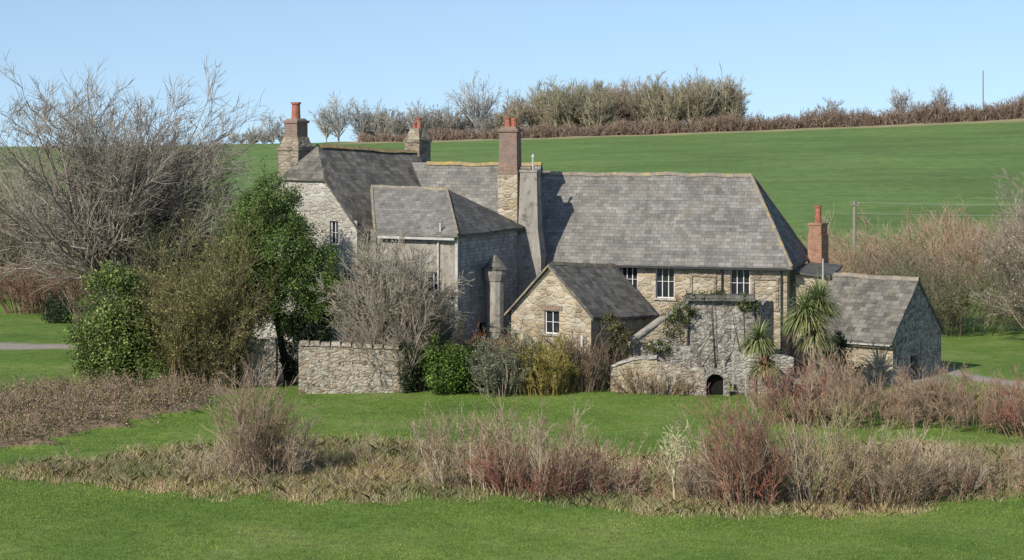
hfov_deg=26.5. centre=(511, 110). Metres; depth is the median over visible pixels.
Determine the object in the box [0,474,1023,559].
lawn grass
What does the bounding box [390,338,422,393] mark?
ivy
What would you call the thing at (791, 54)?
sky
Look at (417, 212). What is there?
stair block roof
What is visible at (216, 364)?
olive shrub
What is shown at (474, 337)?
shrub
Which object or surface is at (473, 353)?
dark hedge
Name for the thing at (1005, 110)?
hilltop hedge
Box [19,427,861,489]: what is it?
dry weeds
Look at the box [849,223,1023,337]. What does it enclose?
thicket
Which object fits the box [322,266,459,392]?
lichened shrub tree
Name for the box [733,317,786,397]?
cabbage palm
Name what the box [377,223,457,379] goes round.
downpipe
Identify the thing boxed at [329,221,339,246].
window
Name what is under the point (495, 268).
porch turret
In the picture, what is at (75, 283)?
undergrowth
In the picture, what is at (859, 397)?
willow shrub
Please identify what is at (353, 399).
lawn grass
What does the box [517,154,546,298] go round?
rendered chimney
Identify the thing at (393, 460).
rough grass
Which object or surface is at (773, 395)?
red dogwood shrub
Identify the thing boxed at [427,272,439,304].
window
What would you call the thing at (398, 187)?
stair block hip flashing
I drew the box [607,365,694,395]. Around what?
brown shrub
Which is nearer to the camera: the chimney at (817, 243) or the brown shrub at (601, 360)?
the brown shrub at (601, 360)
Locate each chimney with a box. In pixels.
[276,102,314,177]
[403,117,431,161]
[497,116,522,232]
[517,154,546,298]
[808,205,828,262]
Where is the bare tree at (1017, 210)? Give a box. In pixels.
[976,168,1023,270]
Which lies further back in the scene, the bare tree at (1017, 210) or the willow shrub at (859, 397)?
the bare tree at (1017, 210)
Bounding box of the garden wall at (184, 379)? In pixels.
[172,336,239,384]
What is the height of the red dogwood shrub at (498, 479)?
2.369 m
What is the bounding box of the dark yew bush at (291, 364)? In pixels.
[275,304,337,383]
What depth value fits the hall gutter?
100.37 m
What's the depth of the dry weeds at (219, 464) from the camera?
72.84 m
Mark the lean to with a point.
(826, 271)
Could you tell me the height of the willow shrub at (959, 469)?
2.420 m
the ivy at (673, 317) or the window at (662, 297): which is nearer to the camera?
the ivy at (673, 317)
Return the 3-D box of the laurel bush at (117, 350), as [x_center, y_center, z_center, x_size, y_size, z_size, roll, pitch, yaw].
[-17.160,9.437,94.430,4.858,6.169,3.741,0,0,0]
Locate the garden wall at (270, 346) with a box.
[240,337,277,386]
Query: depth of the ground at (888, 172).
86.12 m
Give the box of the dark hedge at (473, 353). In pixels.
[443,337,492,392]
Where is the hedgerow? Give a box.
[0,133,237,293]
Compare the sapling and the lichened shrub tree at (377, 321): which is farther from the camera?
the lichened shrub tree at (377, 321)
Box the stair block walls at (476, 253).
[370,229,516,381]
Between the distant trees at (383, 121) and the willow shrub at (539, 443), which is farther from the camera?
the distant trees at (383, 121)
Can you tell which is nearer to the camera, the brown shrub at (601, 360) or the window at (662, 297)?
the brown shrub at (601, 360)
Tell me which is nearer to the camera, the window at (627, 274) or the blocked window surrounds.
the blocked window surrounds
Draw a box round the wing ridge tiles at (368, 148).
[315,144,416,152]
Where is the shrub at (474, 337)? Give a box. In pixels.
[441,318,525,387]
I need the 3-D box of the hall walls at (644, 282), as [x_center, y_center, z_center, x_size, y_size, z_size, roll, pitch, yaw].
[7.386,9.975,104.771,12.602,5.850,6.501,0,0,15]
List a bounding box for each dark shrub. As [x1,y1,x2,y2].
[387,299,470,390]
[821,327,864,386]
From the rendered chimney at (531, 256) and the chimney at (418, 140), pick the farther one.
the chimney at (418, 140)
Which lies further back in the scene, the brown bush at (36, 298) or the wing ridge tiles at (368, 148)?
the brown bush at (36, 298)
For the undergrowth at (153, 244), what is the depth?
108.68 m
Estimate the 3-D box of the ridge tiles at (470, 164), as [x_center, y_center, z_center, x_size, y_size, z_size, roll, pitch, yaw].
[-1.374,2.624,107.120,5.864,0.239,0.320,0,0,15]
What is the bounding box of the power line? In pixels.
[856,202,1023,215]
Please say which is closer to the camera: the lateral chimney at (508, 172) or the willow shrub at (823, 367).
the willow shrub at (823, 367)
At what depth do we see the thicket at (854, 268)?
126.90 m
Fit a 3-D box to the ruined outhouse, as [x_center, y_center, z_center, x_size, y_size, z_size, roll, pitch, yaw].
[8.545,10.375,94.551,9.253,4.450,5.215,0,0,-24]
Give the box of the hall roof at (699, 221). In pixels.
[541,174,808,269]
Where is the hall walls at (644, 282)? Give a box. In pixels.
[617,263,804,368]
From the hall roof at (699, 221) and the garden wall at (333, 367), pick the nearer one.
the garden wall at (333, 367)
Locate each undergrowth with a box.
[28,168,237,333]
[102,153,277,333]
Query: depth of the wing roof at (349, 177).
103.30 m
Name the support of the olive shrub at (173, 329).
on the ground at (888, 172)
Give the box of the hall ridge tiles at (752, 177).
[541,171,807,268]
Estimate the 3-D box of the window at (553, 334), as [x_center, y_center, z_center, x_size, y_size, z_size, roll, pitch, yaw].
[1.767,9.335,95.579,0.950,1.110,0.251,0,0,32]
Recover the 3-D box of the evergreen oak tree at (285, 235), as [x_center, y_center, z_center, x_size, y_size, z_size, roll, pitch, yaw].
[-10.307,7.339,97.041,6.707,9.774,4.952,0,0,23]
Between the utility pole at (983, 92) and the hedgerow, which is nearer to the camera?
the hedgerow
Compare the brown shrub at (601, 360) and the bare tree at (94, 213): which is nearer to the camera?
the brown shrub at (601, 360)
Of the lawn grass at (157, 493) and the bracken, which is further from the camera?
the bracken
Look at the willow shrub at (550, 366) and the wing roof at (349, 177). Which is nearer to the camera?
the willow shrub at (550, 366)
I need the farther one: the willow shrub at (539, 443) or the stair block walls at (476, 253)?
the stair block walls at (476, 253)
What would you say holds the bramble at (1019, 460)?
on the ground at (888, 172)
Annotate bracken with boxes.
[0,365,252,449]
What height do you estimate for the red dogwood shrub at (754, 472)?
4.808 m
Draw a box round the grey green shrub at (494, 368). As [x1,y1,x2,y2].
[461,312,553,397]
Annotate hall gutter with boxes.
[545,264,785,354]
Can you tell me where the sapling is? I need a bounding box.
[659,419,696,502]
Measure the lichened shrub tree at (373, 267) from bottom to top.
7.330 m
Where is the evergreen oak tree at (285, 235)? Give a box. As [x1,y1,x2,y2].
[207,166,353,380]
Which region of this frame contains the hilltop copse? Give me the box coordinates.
[492,60,750,132]
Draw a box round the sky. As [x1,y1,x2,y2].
[0,0,1023,146]
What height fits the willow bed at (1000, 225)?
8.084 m
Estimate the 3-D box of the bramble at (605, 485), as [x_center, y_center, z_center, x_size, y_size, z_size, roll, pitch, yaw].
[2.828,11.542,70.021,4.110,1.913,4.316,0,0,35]
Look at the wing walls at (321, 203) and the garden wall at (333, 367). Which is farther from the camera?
the wing walls at (321, 203)
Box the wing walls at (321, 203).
[253,180,369,366]
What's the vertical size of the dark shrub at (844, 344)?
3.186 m
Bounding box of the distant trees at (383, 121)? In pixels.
[227,96,506,143]
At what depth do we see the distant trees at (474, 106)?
407.18 m
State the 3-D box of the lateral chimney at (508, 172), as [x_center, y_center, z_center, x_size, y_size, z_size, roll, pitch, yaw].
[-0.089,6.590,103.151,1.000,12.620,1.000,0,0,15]
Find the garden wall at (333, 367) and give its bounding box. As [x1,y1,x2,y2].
[299,340,404,393]
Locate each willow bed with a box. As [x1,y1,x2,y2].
[797,193,1023,292]
[967,192,1023,255]
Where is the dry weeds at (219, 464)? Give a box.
[165,427,277,481]
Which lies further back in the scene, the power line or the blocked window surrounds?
the power line
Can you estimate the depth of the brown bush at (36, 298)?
129.97 m
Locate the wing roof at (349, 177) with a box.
[252,146,422,233]
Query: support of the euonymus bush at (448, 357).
on the ground at (888, 172)
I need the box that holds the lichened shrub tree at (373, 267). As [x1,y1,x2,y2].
[309,225,475,376]
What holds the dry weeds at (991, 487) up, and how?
on the ground at (888, 172)
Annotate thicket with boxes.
[802,232,944,281]
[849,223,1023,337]
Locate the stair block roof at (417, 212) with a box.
[373,187,525,236]
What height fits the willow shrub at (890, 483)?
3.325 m
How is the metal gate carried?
attached to the ruined outhouse
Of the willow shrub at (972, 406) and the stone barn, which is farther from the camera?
the stone barn
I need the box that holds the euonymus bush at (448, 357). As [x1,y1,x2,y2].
[414,329,478,394]
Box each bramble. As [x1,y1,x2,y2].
[544,437,659,499]
[927,432,1023,491]
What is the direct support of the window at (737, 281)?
attached to the hall walls at (644, 282)
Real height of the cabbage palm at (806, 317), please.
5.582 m
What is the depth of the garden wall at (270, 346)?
95.27 m
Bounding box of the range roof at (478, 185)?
[412,162,542,212]
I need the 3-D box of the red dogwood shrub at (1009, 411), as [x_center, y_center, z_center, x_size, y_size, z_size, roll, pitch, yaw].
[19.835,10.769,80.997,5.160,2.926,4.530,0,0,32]
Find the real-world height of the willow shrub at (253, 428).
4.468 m
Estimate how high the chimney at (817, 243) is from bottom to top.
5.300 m
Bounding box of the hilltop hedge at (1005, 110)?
[350,91,1023,141]
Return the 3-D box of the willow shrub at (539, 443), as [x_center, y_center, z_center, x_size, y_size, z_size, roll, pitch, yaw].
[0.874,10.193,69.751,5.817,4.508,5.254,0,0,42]
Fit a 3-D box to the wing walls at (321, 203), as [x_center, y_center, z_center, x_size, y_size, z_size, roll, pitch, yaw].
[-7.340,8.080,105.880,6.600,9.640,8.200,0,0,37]
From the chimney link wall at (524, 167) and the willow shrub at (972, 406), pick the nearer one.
the willow shrub at (972, 406)
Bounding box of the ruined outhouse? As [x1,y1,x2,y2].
[611,293,793,395]
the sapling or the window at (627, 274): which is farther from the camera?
the window at (627, 274)
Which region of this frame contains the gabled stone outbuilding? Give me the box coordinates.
[504,261,658,386]
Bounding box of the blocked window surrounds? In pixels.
[689,273,778,311]
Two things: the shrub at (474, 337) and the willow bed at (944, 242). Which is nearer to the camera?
the shrub at (474, 337)
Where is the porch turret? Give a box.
[482,255,508,356]
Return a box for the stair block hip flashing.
[370,185,459,235]
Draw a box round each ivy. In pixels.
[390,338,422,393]
[593,311,633,386]
[642,288,759,368]
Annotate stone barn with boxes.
[804,272,944,384]
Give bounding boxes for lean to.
[795,259,842,373]
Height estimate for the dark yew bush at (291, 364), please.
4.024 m
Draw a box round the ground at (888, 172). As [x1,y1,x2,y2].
[0,118,1023,559]
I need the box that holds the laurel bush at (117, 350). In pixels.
[59,257,173,389]
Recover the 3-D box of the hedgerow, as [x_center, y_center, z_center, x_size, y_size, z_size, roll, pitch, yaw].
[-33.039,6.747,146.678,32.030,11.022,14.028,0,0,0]
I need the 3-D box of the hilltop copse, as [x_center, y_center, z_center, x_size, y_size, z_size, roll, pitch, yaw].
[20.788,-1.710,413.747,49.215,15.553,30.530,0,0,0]
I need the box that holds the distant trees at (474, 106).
[257,69,955,143]
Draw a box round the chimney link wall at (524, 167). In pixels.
[518,166,531,191]
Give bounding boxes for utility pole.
[850,201,858,262]
[982,71,983,109]
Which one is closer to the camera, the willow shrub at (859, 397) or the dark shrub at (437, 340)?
the willow shrub at (859, 397)
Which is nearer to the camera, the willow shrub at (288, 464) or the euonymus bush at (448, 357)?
the willow shrub at (288, 464)
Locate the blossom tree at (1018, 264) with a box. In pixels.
[968,206,1023,328]
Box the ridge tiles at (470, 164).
[426,161,542,165]
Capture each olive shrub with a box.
[119,184,297,388]
[182,306,258,388]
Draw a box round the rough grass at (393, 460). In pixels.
[0,430,1023,521]
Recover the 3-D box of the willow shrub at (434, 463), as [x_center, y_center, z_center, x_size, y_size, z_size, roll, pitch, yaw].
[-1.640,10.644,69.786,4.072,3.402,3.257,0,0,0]
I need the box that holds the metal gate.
[723,356,745,395]
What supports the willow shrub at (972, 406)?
on the ground at (888, 172)
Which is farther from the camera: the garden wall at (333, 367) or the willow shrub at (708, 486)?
the garden wall at (333, 367)
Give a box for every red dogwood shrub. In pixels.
[459,427,602,501]
[671,359,795,510]
[743,351,842,426]
[975,372,1023,439]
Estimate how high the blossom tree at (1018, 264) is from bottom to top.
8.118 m
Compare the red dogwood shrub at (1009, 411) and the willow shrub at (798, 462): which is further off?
the red dogwood shrub at (1009, 411)
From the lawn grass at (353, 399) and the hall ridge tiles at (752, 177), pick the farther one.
the hall ridge tiles at (752, 177)
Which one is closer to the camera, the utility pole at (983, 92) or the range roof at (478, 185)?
the range roof at (478, 185)
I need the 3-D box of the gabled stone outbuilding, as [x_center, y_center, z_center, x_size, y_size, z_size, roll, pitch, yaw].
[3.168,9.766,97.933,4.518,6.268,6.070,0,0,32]
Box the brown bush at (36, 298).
[0,256,85,314]
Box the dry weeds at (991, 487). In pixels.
[481,444,1023,512]
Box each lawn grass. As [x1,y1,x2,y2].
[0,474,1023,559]
[2,384,1022,459]
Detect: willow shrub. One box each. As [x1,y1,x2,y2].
[202,352,322,480]
[241,406,325,481]
[401,392,523,494]
[450,362,621,500]
[497,326,590,395]
[659,422,758,506]
[726,380,882,509]
[796,333,853,406]
[797,352,972,429]
[811,405,967,509]
[876,353,1023,433]
[888,425,993,498]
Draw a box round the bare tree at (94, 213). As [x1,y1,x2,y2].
[0,49,274,338]
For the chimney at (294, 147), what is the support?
on the wing walls at (321, 203)
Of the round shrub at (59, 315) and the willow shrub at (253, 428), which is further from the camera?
the round shrub at (59, 315)
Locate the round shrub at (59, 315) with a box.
[38,284,76,322]
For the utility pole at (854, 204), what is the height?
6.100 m
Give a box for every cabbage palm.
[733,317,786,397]
[772,268,846,387]
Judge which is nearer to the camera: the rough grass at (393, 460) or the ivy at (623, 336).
the rough grass at (393, 460)
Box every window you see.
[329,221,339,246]
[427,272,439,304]
[542,310,559,335]
[622,268,632,284]
[653,268,675,300]
[731,270,749,293]
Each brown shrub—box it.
[540,325,627,392]
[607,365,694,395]
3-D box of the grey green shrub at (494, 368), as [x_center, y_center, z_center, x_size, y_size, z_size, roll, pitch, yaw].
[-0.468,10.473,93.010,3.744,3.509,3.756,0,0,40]

